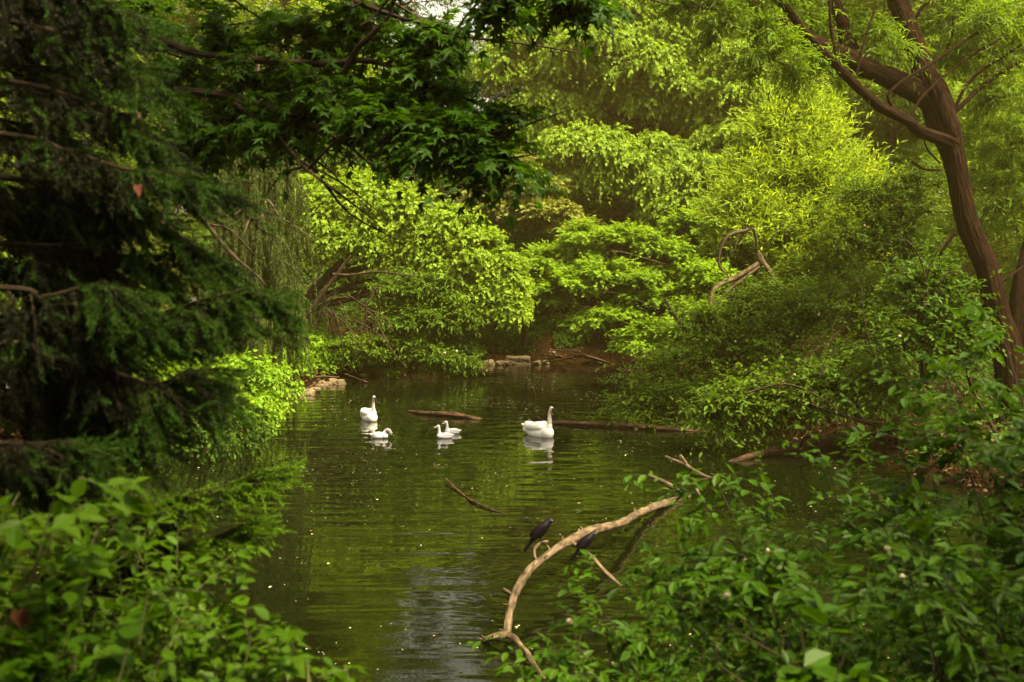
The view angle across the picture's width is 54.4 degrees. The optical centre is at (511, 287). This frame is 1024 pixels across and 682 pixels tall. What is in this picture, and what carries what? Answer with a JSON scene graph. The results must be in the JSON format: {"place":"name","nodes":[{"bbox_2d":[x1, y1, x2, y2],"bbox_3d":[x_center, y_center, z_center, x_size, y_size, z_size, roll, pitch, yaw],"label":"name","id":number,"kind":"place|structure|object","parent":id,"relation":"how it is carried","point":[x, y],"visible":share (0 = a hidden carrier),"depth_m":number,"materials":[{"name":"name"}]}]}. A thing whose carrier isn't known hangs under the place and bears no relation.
{"place":"outdoors","nodes":[
{"label":"outdoors","id":0,"kind":"place"},
{"bbox_2d":[0,0,683,238],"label":"star leaved tree","id":1,"kind":"object","parent":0,"point":[412,120],"visible":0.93,"depth_m":7.86,"materials":[{"name":"green plant"}]},
{"bbox_2d":[4,0,1015,229],"label":"sky","id":2,"kind":"structure","parent":0,"point":[433,8],"materials":[{"name":"white"}]},
{"bbox_2d":[0,363,1023,681],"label":"water","id":3,"kind":"structure","parent":0,"point":[424,557],"depth_m":15.73,"materials":[{"name":"green liquid"}]},
{"bbox_2d":[295,387,315,395],"bbox_3d":[-6.927,3.610,33.488,0.791,0.480,0.533,0,0,0],"label":"stone","id":4,"kind":"object","parent":3,"relation":"in","point":[311,391],"visible":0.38,"depth_m":33.37,"materials":[{"name":"beige stone"}]},
{"bbox_2d":[305,373,368,388],"bbox_3d":[-6.146,3.339,36.252,1.046,0.542,2.959,0,0,45],"label":"exposed root","id":5,"kind":"object","parent":3,"relation":"on","point":[325,376],"visible":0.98,"depth_m":35.92,"materials":[{"name":"brown plant"}]},
{"bbox_2d":[360,396,377,421],"bbox_3d":[-3.909,3.310,27.124,0.366,0.810,1.179,0,0,-28],"label":"swan","id":6,"kind":"object","parent":3,"relation":"on","point":[368,414],"visible":0.88,"depth_m":26.78,"materials":[{"name":"white"}]},
{"bbox_2d":[370,428,392,438],"bbox_3d":[-3.123,3.500,23.822,0.584,0.287,0.202,0,0,8],"label":"cygnet","id":7,"kind":"object","parent":3,"relation":"on","point":[380,435],"visible":1,"depth_m":23.76},
{"bbox_2d":[434,425,453,438],"bbox_3d":[-1.629,3.459,23.828,0.482,0.360,0.184,0,0,-4],"label":"cygnet","id":8,"kind":"object","parent":3,"relation":"on","point":[444,435],"visible":0.99,"depth_m":23.77},
{"bbox_2d":[407,410,482,418],"bbox_3d":[-1.992,3.546,28.017,2.751,0.258,0.420,0,0,34],"label":"floating log","id":9,"kind":"object","parent":3,"relation":"on","point":[449,414],"visible":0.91,"depth_m":27.73,"materials":[{"name":"brown wood"}]},
{"bbox_2d":[442,421,460,433],"bbox_3d":[-1.489,3.459,24.558,0.482,0.360,0.184,0,0,-8],"label":"cygnet","id":10,"kind":"object","parent":3,"relation":"on","point":[452,430],"visible":0.82,"depth_m":24.50},
{"bbox_2d":[433,463,505,513],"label":"submerged twig","id":11,"kind":"object","parent":3,"relation":"in","point":[461,493],"visible":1,"depth_m":16.77,"materials":[{"name":"brown wood"}]},
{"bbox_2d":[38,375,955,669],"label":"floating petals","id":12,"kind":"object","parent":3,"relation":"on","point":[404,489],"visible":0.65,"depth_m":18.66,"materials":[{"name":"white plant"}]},
{"bbox_2d":[522,407,556,437],"bbox_3d":[0.649,3.288,24.248,0.393,0.870,1.268,0,0,-40],"label":"swan","id":13,"kind":"object","parent":3,"relation":"on","point":[544,429],"visible":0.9,"depth_m":23.99,"materials":[{"name":"white"}]},
{"bbox_2d":[540,349,609,363],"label":"exposed root","id":14,"kind":"object","parent":3,"relation":"on","point":[579,355],"visible":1,"depth_m":46.63,"materials":[{"name":"brown plant"}]},
{"bbox_2d":[477,474,698,678],"bbox_3d":[1.520,3.377,13.710,1.054,0.707,9.433,0,0,21],"label":"fallen branch","id":15,"kind":"object","parent":3,"relation":"in","point":[572,539],"visible":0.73,"depth_m":11.95,"materials":[{"name":"brown wood"}]},
{"bbox_2d":[523,518,555,551],"bbox_3d":[0.335,2.946,11.884,0.405,0.391,0.143,0,0,-12],"label":"blackbird","id":16,"kind":"object","parent":15,"relation":"on","point":[539,530],"visible":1,"depth_m":11.84,"materials":[{"name":"black"}]},
{"bbox_2d":[571,531,597,560],"bbox_3d":[0.896,3.168,12.227,0.364,0.336,0.126,0,0,-18],"label":"blackbird","id":17,"kind":"object","parent":15,"relation":"on","point":[584,542],"visible":0.97,"depth_m":12.19,"materials":[{"name":"black"}]},
{"bbox_2d":[512,416,705,430],"bbox_3d":[2.430,3.541,25.736,5.317,0.296,0.537,0,0,19],"label":"floating log","id":18,"kind":"object","parent":3,"relation":"on","point":[612,424],"visible":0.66,"depth_m":25.59,"materials":[{"name":"brown wood"}]},
{"bbox_2d":[665,454,710,476],"bbox_3d":[3.487,3.497,19.401,0.314,0.328,1.300,0,0,-27],"label":"forked stick","id":19,"kind":"object","parent":3,"relation":"in","point":[687,466],"visible":0.94,"depth_m":19.47,"materials":[{"name":"brown wood"}]},
{"bbox_2d":[729,428,912,460],"bbox_3d":[6.315,3.285,21.173,4.017,0.808,1.726,0,0,-15],"label":"floating log","id":20,"kind":"object","parent":3,"relation":"on","point":[825,441],"visible":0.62,"depth_m":21.48,"materials":[{"name":"brown wood"}]},
{"bbox_2d":[0,214,1023,507],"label":"ground","id":21,"kind":"structure","parent":0,"point":[886,448],"depth_m":40.06,"materials":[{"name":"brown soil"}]},
{"bbox_2d":[0,67,31,309],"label":"forest tree","id":22,"kind":"object","parent":21,"relation":"on","point":[5,255],"visible":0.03,"depth_m":32.88,"materials":[{"name":"green plant"}]},
{"bbox_2d":[0,473,157,681],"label":"leafy plant","id":23,"kind":"object","parent":21,"relation":"on","point":[74,556],"visible":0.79,"depth_m":3.13,"materials":[{"name":"green plant"}]},
{"bbox_2d":[11,607,31,629],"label":"dry leaf","id":24,"kind":"object","parent":23,"relation":"hanging from","point":[21,619],"visible":0.96,"depth_m":2.90,"materials":[{"name":"brown plant"}]},
{"bbox_2d":[0,0,172,222],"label":"forest tree","id":25,"kind":"object","parent":21,"relation":"on","point":[9,182],"visible":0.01,"depth_m":46.40,"materials":[{"name":"green plant"}]},
{"bbox_2d":[0,48,183,182],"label":"forest tree","id":26,"kind":"object","parent":21,"relation":"on","point":[147,53],"visible":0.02,"depth_m":55.66,"materials":[{"name":"green plant"}]},
{"bbox_2d":[7,63,188,306],"bbox_3d":[-17.026,-3.259,40.196,8.417,11.930,8.135,0,0,-10],"label":"forest tree","id":27,"kind":"object","parent":21,"relation":"on","point":[130,163],"visible":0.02,"depth_m":39.46,"materials":[{"name":"green plant"}]},
{"bbox_2d":[0,585,202,681],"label":"leafy plant","id":28,"kind":"object","parent":21,"relation":"on","point":[28,663],"visible":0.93,"depth_m":2.91,"materials":[{"name":"green plant"}]},
{"bbox_2d":[30,468,270,681],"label":"leafy plant","id":29,"kind":"object","parent":21,"relation":"on","point":[198,640],"visible":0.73,"depth_m":3.50,"materials":[{"name":"green plant"}]},
{"bbox_2d":[0,0,306,217],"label":"forest tree","id":30,"kind":"object","parent":21,"relation":"on","point":[180,4],"visible":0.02,"depth_m":55.78,"materials":[{"name":"green plant"}]},
{"bbox_2d":[0,0,330,549],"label":"spruce tree","id":31,"kind":"object","parent":21,"relation":"on","point":[73,394],"visible":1,"depth_m":4.12,"materials":[{"name":"green plant"}]},
{"bbox_2d":[133,184,144,196],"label":"dry leaf","id":32,"kind":"object","parent":31,"relation":"attached to","point":[139,189],"visible":1,"depth_m":3.90,"materials":[{"name":"brown plant"}]},
{"bbox_2d":[121,234,213,358],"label":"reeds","id":33,"kind":"object","parent":21,"relation":"on","point":[165,268],"visible":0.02,"depth_m":41.07,"materials":[{"name":"green plant"}]},
{"bbox_2d":[0,170,341,388],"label":"undergrowth","id":34,"kind":"object","parent":21,"relation":"on","point":[308,285],"visible":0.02,"depth_m":44.34,"materials":[{"name":"green plant"}]},
{"bbox_2d":[38,455,312,679],"bbox_3d":[-2.105,2.049,5.150,2.157,2.418,0.828,0,0,21],"label":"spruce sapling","id":35,"kind":"object","parent":21,"relation":"on","point":[225,496],"visible":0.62,"depth_m":4.96,"materials":[{"name":"green plant"}]},
{"bbox_2d":[129,105,265,284],"bbox_3d":[-8.947,-2.784,27.994,4.048,5.412,0.331,0,0,4],"label":"broken limb","id":36,"kind":"object","parent":21,"relation":"on","point":[231,252],"visible":0.41,"depth_m":27.98,"materials":[{"name":"brown plant"}]},
{"bbox_2d":[115,387,280,469],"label":"waterside bush","id":37,"kind":"object","parent":21,"relation":"on","point":[245,434],"visible":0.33,"depth_m":21.13,"materials":[{"name":"green plant"}]},
{"bbox_2d":[154,347,308,453],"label":"waterside bush","id":38,"kind":"object","parent":21,"relation":"on","point":[267,386],"visible":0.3,"depth_m":24.48,"materials":[{"name":"green plant"}]},
{"bbox_2d":[158,595,345,681],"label":"leafy plant","id":39,"kind":"object","parent":21,"relation":"on","point":[247,669],"visible":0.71,"depth_m":3.27,"materials":[{"name":"green plant"}]},
{"bbox_2d":[129,319,377,394],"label":"undergrowth","id":40,"kind":"object","parent":21,"relation":"on","point":[319,341],"visible":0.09,"depth_m":38.72,"materials":[{"name":"green plant"}]},
{"bbox_2d":[196,22,321,381],"bbox_3d":[-8.139,-2.502,31.919,3.816,12.072,3.840,0,0,-31],"label":"weeping spruce","id":41,"kind":"object","parent":21,"relation":"on","point":[268,266],"visible":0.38,"depth_m":31.39,"materials":[{"name":"green plant"}]},
{"bbox_2d":[137,0,390,217],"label":"forest tree","id":42,"kind":"object","parent":21,"relation":"on","point":[178,208],"visible":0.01,"depth_m":61.08,"materials":[{"name":"green plant"}]},
{"bbox_2d":[135,0,418,213],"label":"forest tree","id":43,"kind":"object","parent":21,"relation":"on","point":[314,132],"depth_m":64.33,"materials":[{"name":"green plant"}]},
{"bbox_2d":[176,0,400,282],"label":"forest tree","id":44,"kind":"object","parent":21,"relation":"on","point":[256,7],"visible":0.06,"depth_m":53.19,"materials":[{"name":"green plant"}]},
{"bbox_2d":[176,208,432,334],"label":"undergrowth","id":45,"kind":"object","parent":21,"relation":"on","point":[346,308],"visible":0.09,"depth_m":48.37,"materials":[{"name":"green plant"}]},
{"bbox_2d":[253,607,368,681],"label":"leafy sprig","id":46,"kind":"object","parent":21,"relation":"on","point":[296,666],"visible":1,"depth_m":3.07,"materials":[{"name":"green plant"}]},
{"bbox_2d":[208,0,414,177],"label":"forest tree","id":47,"kind":"object","parent":21,"relation":"on","point":[362,48],"depth_m":64.67,"materials":[{"name":"green plant"}]},
{"bbox_2d":[313,380,328,385],"bbox_3d":[-7.101,3.624,36.871,0.572,0.413,0.452,0,0,36],"label":"stone","id":48,"kind":"object","parent":21,"relation":"on","point":[321,382],"visible":0.52,"depth_m":36.74,"materials":[{"name":"beige stone"}]},
{"bbox_2d":[179,0,481,199],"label":"forest tree","id":49,"kind":"object","parent":21,"relation":"on","point":[434,4],"visible":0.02,"depth_m":74.17,"materials":[{"name":"green plant"}]},
{"bbox_2d":[329,378,345,384],"bbox_3d":[-6.599,3.608,37.266,0.790,0.456,0.582,0,0,0],"label":"stone","id":50,"kind":"object","parent":21,"relation":"on","point":[334,381],"visible":0.52,"depth_m":37.08,"materials":[{"name":"beige stone"}]},
{"bbox_2d":[289,102,408,294],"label":"forest tree","id":51,"kind":"object","parent":21,"relation":"on","point":[329,259],"visible":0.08,"depth_m":50.25,"materials":[{"name":"green plant"}]},
{"bbox_2d":[301,255,415,367],"bbox_3d":[-5.784,0.880,36.222,4.636,4.121,0.632,0,0,0],"label":"dead tree","id":52,"kind":"object","parent":21,"relation":"on","point":[329,284],"visible":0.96,"depth_m":36.36,"materials":[{"name":"brown wood"}]},
{"bbox_2d":[312,312,415,373],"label":"waterside bush","id":53,"kind":"object","parent":21,"relation":"on","point":[334,353],"visible":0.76,"depth_m":38.52,"materials":[{"name":"green plant"}]},
{"bbox_2d":[262,164,536,333],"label":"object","id":54,"kind":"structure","parent":21,"relation":"on","point":[438,238],"depth_m":40.06,"materials":[{"name":"green plant"}]},
{"bbox_2d":[352,261,494,379],"bbox_3d":[-3.615,1.474,40.557,6.087,5.168,5.414,0,0,0],"label":"flowering shrub","id":55,"kind":"object","parent":21,"relation":"on","point":[428,351],"visible":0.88,"depth_m":39.13,"materials":[{"name":"green plant"}]},
{"bbox_2d":[314,146,554,336],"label":"understorey tree","id":56,"kind":"object","parent":21,"relation":"on","point":[528,236],"visible":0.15,"depth_m":46.96,"materials":[{"name":"green plant"}]},
{"bbox_2d":[409,164,468,209],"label":"forest tree","id":57,"kind":"object","parent":21,"relation":"on","point":[436,199],"visible":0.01,"depth_m":58.23,"materials":[{"name":"green plant"}]},
{"bbox_2d":[480,359,495,364],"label":"stone","id":58,"kind":"object","parent":21,"relation":"on","point":[490,362],"visible":0.21,"depth_m":46.35,"materials":[{"name":"beige stone"}]},
{"bbox_2d":[495,360,510,364],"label":"stone","id":59,"kind":"object","parent":21,"relation":"on","point":[503,362],"visible":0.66,"depth_m":46.26,"materials":[{"name":"beige stone"}]},
{"bbox_2d":[453,40,581,203],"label":"forest tree","id":60,"kind":"object","parent":21,"relation":"on","point":[505,92],"depth_m":76.14,"materials":[{"name":"green plant"}]},
{"bbox_2d":[505,356,530,364],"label":"concrete block","id":61,"kind":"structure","parent":21,"relation":"on","point":[518,360],"depth_m":46.51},
{"bbox_2d":[447,319,591,352],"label":"ivy","id":62,"kind":"object","parent":21,"relation":"on","point":[501,335],"visible":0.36,"depth_m":48.77,"materials":[{"name":"green plant"}]},
{"bbox_2d":[448,146,603,352],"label":"grey leaved tree","id":63,"kind":"object","parent":21,"relation":"on","point":[569,210],"visible":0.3,"depth_m":45.58,"materials":[{"name":"green plant"}]},
{"bbox_2d":[447,24,623,250],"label":"forest tree","id":64,"kind":"object","parent":21,"relation":"on","point":[546,193],"visible":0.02,"depth_m":60.40,"materials":[{"name":"green plant"}]},
{"bbox_2d":[461,15,681,226],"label":"forest tree","id":65,"kind":"object","parent":21,"relation":"on","point":[559,189],"depth_m":64.97,"materials":[{"name":"green plant"}]},
{"bbox_2d":[506,45,688,306],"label":"forest tree","id":66,"kind":"object","parent":21,"relation":"on","point":[624,248],"visible":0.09,"depth_m":53.40,"materials":[{"name":"green plant"}]},
{"bbox_2d":[467,549,741,681],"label":"buttonbush","id":67,"kind":"object","parent":21,"relation":"on","point":[626,632],"visible":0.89,"depth_m":4.93,"materials":[{"name":"green plant"}]},
{"bbox_2d":[469,46,747,319],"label":"understorey tree","id":68,"kind":"object","parent":21,"relation":"on","point":[660,126],"visible":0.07,"depth_m":51.58,"materials":[{"name":"green plant"}]},
{"bbox_2d":[491,177,745,358],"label":"young maple","id":69,"kind":"object","parent":21,"relation":"on","point":[695,271],"visible":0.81,"depth_m":41.65,"materials":[{"name":"green plant"}]},
{"bbox_2d":[565,288,600,350],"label":"hanging twig","id":70,"kind":"object","parent":69,"relation":"hanging from","point":[575,311],"visible":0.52,"depth_m":41.98,"materials":[{"name":"brown wood"}]},
{"bbox_2d":[458,0,801,316],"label":"vine covered tree","id":71,"kind":"object","parent":21,"relation":"on","point":[660,95],"visible":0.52,"depth_m":49.37,"materials":[{"name":"green plant"}]},
{"bbox_2d":[531,116,747,342],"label":"vine covered tree","id":72,"kind":"object","parent":21,"relation":"on","point":[600,160],"visible":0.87,"depth_m":46.34,"materials":[{"name":"green plant"}]},
{"bbox_2d":[520,33,764,268],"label":"forest tree","id":73,"kind":"object","parent":21,"relation":"on","point":[626,115],"depth_m":54.67,"materials":[{"name":"green plant"}]},
{"bbox_2d":[663,298,707,355],"bbox_3d":[6.101,1.549,33.998,1.874,2.434,0.150,0,0,0],"label":"leaning stick","id":74,"kind":"object","parent":21,"relation":"on","point":[675,316],"visible":0.37,"depth_m":33.95,"materials":[{"name":"brown wood"}]},
{"bbox_2d":[586,292,788,430],"bbox_3d":[4.851,2.300,26.437,5.723,4.381,4.465,0,0,-34],"label":"bank bush","id":75,"kind":"object","parent":21,"relation":"on","point":[649,400],"visible":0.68,"depth_m":26.59,"materials":[{"name":"green plant"}]},
{"bbox_2d":[622,5,768,300],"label":"forest tree","id":76,"kind":"object","parent":21,"relation":"on","point":[740,265],"visible":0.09,"depth_m":51.16,"materials":[{"name":"green plant"}]},
{"bbox_2d":[603,447,843,681],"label":"buttonbush","id":77,"kind":"object","parent":21,"relation":"on","point":[695,558],"visible":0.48,"depth_m":5.57,"materials":[{"name":"green plant"}]},
{"bbox_2d":[577,0,893,228],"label":"forest tree","id":78,"kind":"object","parent":21,"relation":"on","point":[704,112],"depth_m":57.63,"materials":[{"name":"green plant"}]},
{"bbox_2d":[708,227,797,310],"bbox_3d":[7.376,-0.309,30.002,3.486,3.000,0.416,0,0,-20],"label":"dead snag","id":79,"kind":"object","parent":21,"relation":"on","point":[755,267],"visible":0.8,"depth_m":29.77,"materials":[{"name":"brown wood"}]},
{"bbox_2d":[679,260,869,428],"bbox_3d":[7.386,1.620,26.718,5.479,4.788,4.969,0,0,0],"label":"bank bush","id":80,"kind":"object","parent":21,"relation":"on","point":[761,347],"visible":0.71,"depth_m":26.79,"materials":[{"name":"green plant"}]},
{"bbox_2d":[642,526,952,681],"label":"buttonbush","id":81,"kind":"object","parent":21,"relation":"on","point":[854,649],"visible":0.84,"depth_m":4.13,"materials":[{"name":"green plant"}]},
{"bbox_2d":[684,74,915,377],"bbox_3d":[9.582,-2.056,31.944,8.119,10.735,5.754,0,0,-25],"label":"young willow","id":82,"kind":"object","parent":21,"relation":"on","point":[772,193],"visible":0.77,"depth_m":31.40,"materials":[{"name":"green plant"}]},
{"bbox_2d":[666,342,949,458],"bbox_3d":[6.321,2.399,21.244,6.008,2.711,2.968,0,0,0],"label":"bank bush","id":83,"kind":"object","parent":21,"relation":"on","point":[826,385],"visible":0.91,"depth_m":21.08,"materials":[{"name":"green plant"}]},
{"bbox_2d":[603,0,1023,421],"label":"willow tree","id":84,"kind":"object","parent":21,"relation":"on","point":[923,87],"visible":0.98,"depth_m":21.78,"materials":[{"name":"green plant"}]},
{"bbox_2d":[687,29,948,316],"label":"vine covered tree","id":85,"kind":"object","parent":21,"relation":"on","point":[709,135],"visible":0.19,"depth_m":46.76,"materials":[{"name":"green plant"}]},
{"bbox_2d":[776,589,887,681],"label":"leafy sprig","id":86,"kind":"object","parent":21,"relation":"on","point":[816,662],"visible":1,"depth_m":3.28,"materials":[{"name":"green plant"}]},
{"bbox_2d":[653,0,1014,259],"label":"forest tree","id":87,"kind":"object","parent":21,"relation":"on","point":[876,7],"depth_m":54.04,"materials":[{"name":"green plant"}]},
{"bbox_2d":[745,233,962,415],"bbox_3d":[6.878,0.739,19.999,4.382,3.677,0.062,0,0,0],"label":"bare shrub","id":88,"kind":"object","parent":21,"relation":"on","point":[921,364],"visible":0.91,"depth_m":19.99,"materials":[{"name":"brown plant"}]},
{"bbox_2d":[762,254,953,413],"bbox_3d":[8.762,1.120,24.825,5.402,3.985,3.973,0,0,0],"label":"bank bush","id":89,"kind":"object","parent":21,"relation":"on","point":[825,301],"visible":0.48,"depth_m":24.69,"materials":[{"name":"green plant"}]},
{"bbox_2d":[795,156,965,371],"bbox_3d":[10.861,-0.565,29.083,5.060,6.785,3.358,0,0,0],"label":"bank bush","id":90,"kind":"object","parent":21,"relation":"on","point":[882,238],"visible":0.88,"depth_m":28.93,"materials":[{"name":"green plant"}]},
{"bbox_2d":[748,393,1023,681],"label":"buttonbush","id":91,"kind":"object","parent":21,"relation":"on","point":[887,532],"visible":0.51,"depth_m":5.48,"materials":[{"name":"green plant"}]},
{"bbox_2d":[755,336,1023,480],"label":"undergrowth","id":92,"kind":"object","parent":21,"relation":"on","point":[937,417],"visible":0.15,"depth_m":21.82,"materials":[{"name":"green plant"}]},
{"bbox_2d":[807,0,1023,236],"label":"forest tree","id":93,"kind":"object","parent":21,"relation":"on","point":[976,190],"visible":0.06,"depth_m":51.98,"materials":[{"name":"green plant"}]},
{"bbox_2d":[818,8,1020,298],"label":"forest tree","id":94,"kind":"object","parent":21,"relation":"on","point":[905,105],"visible":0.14,"depth_m":42.76,"materials":[{"name":"green plant"}]},
{"bbox_2d":[822,237,1017,433],"bbox_3d":[8.222,1.053,20.301,3.854,4.244,2.991,0,0,0],"label":"bank bush","id":95,"kind":"object","parent":21,"relation":"on","point":[959,334],"visible":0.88,"depth_m":20.00,"materials":[{"name":"green plant"}]},
{"bbox_2d":[830,497,1023,681],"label":"buttonbush","id":96,"kind":"object","parent":21,"relation":"on","point":[990,642],"visible":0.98,"depth_m":4.01,"materials":[{"name":"green plant"}]},
{"bbox_2d":[841,298,1023,674],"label":"buttonbush","id":97,"kind":"object","parent":21,"relation":"on","point":[1012,444],"visible":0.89,"depth_m":5.30,"materials":[{"name":"green plant"}]},
{"bbox_2d":[863,2,1023,213],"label":"forest tree","id":98,"kind":"object","parent":21,"relation":"on","point":[1018,65],"depth_m":54.45,"materials":[{"name":"green plant"}]},
{"bbox_2d":[946,0,1023,348],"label":"second trunk","id":99,"kind":"object","parent":21,"relation":"on","point":[1016,301],"visible":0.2,"depth_m":23.37,"materials":[{"name":"brown plant"}]},
{"bbox_2d":[951,55,1023,306],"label":"forest tree","id":100,"kind":"object","parent":21,"relation":"on","point":[1000,257],"visible":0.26,"depth_m":38.93,"materials":[{"name":"green plant"}]},
{"bbox_2d":[1003,152,1023,300],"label":"forest tree","id":101,"kind":"object","parent":21,"relation":"on","point":[1008,295],"visible":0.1,"depth_m":32.07,"materials":[{"name":"green plant"}]}
]}

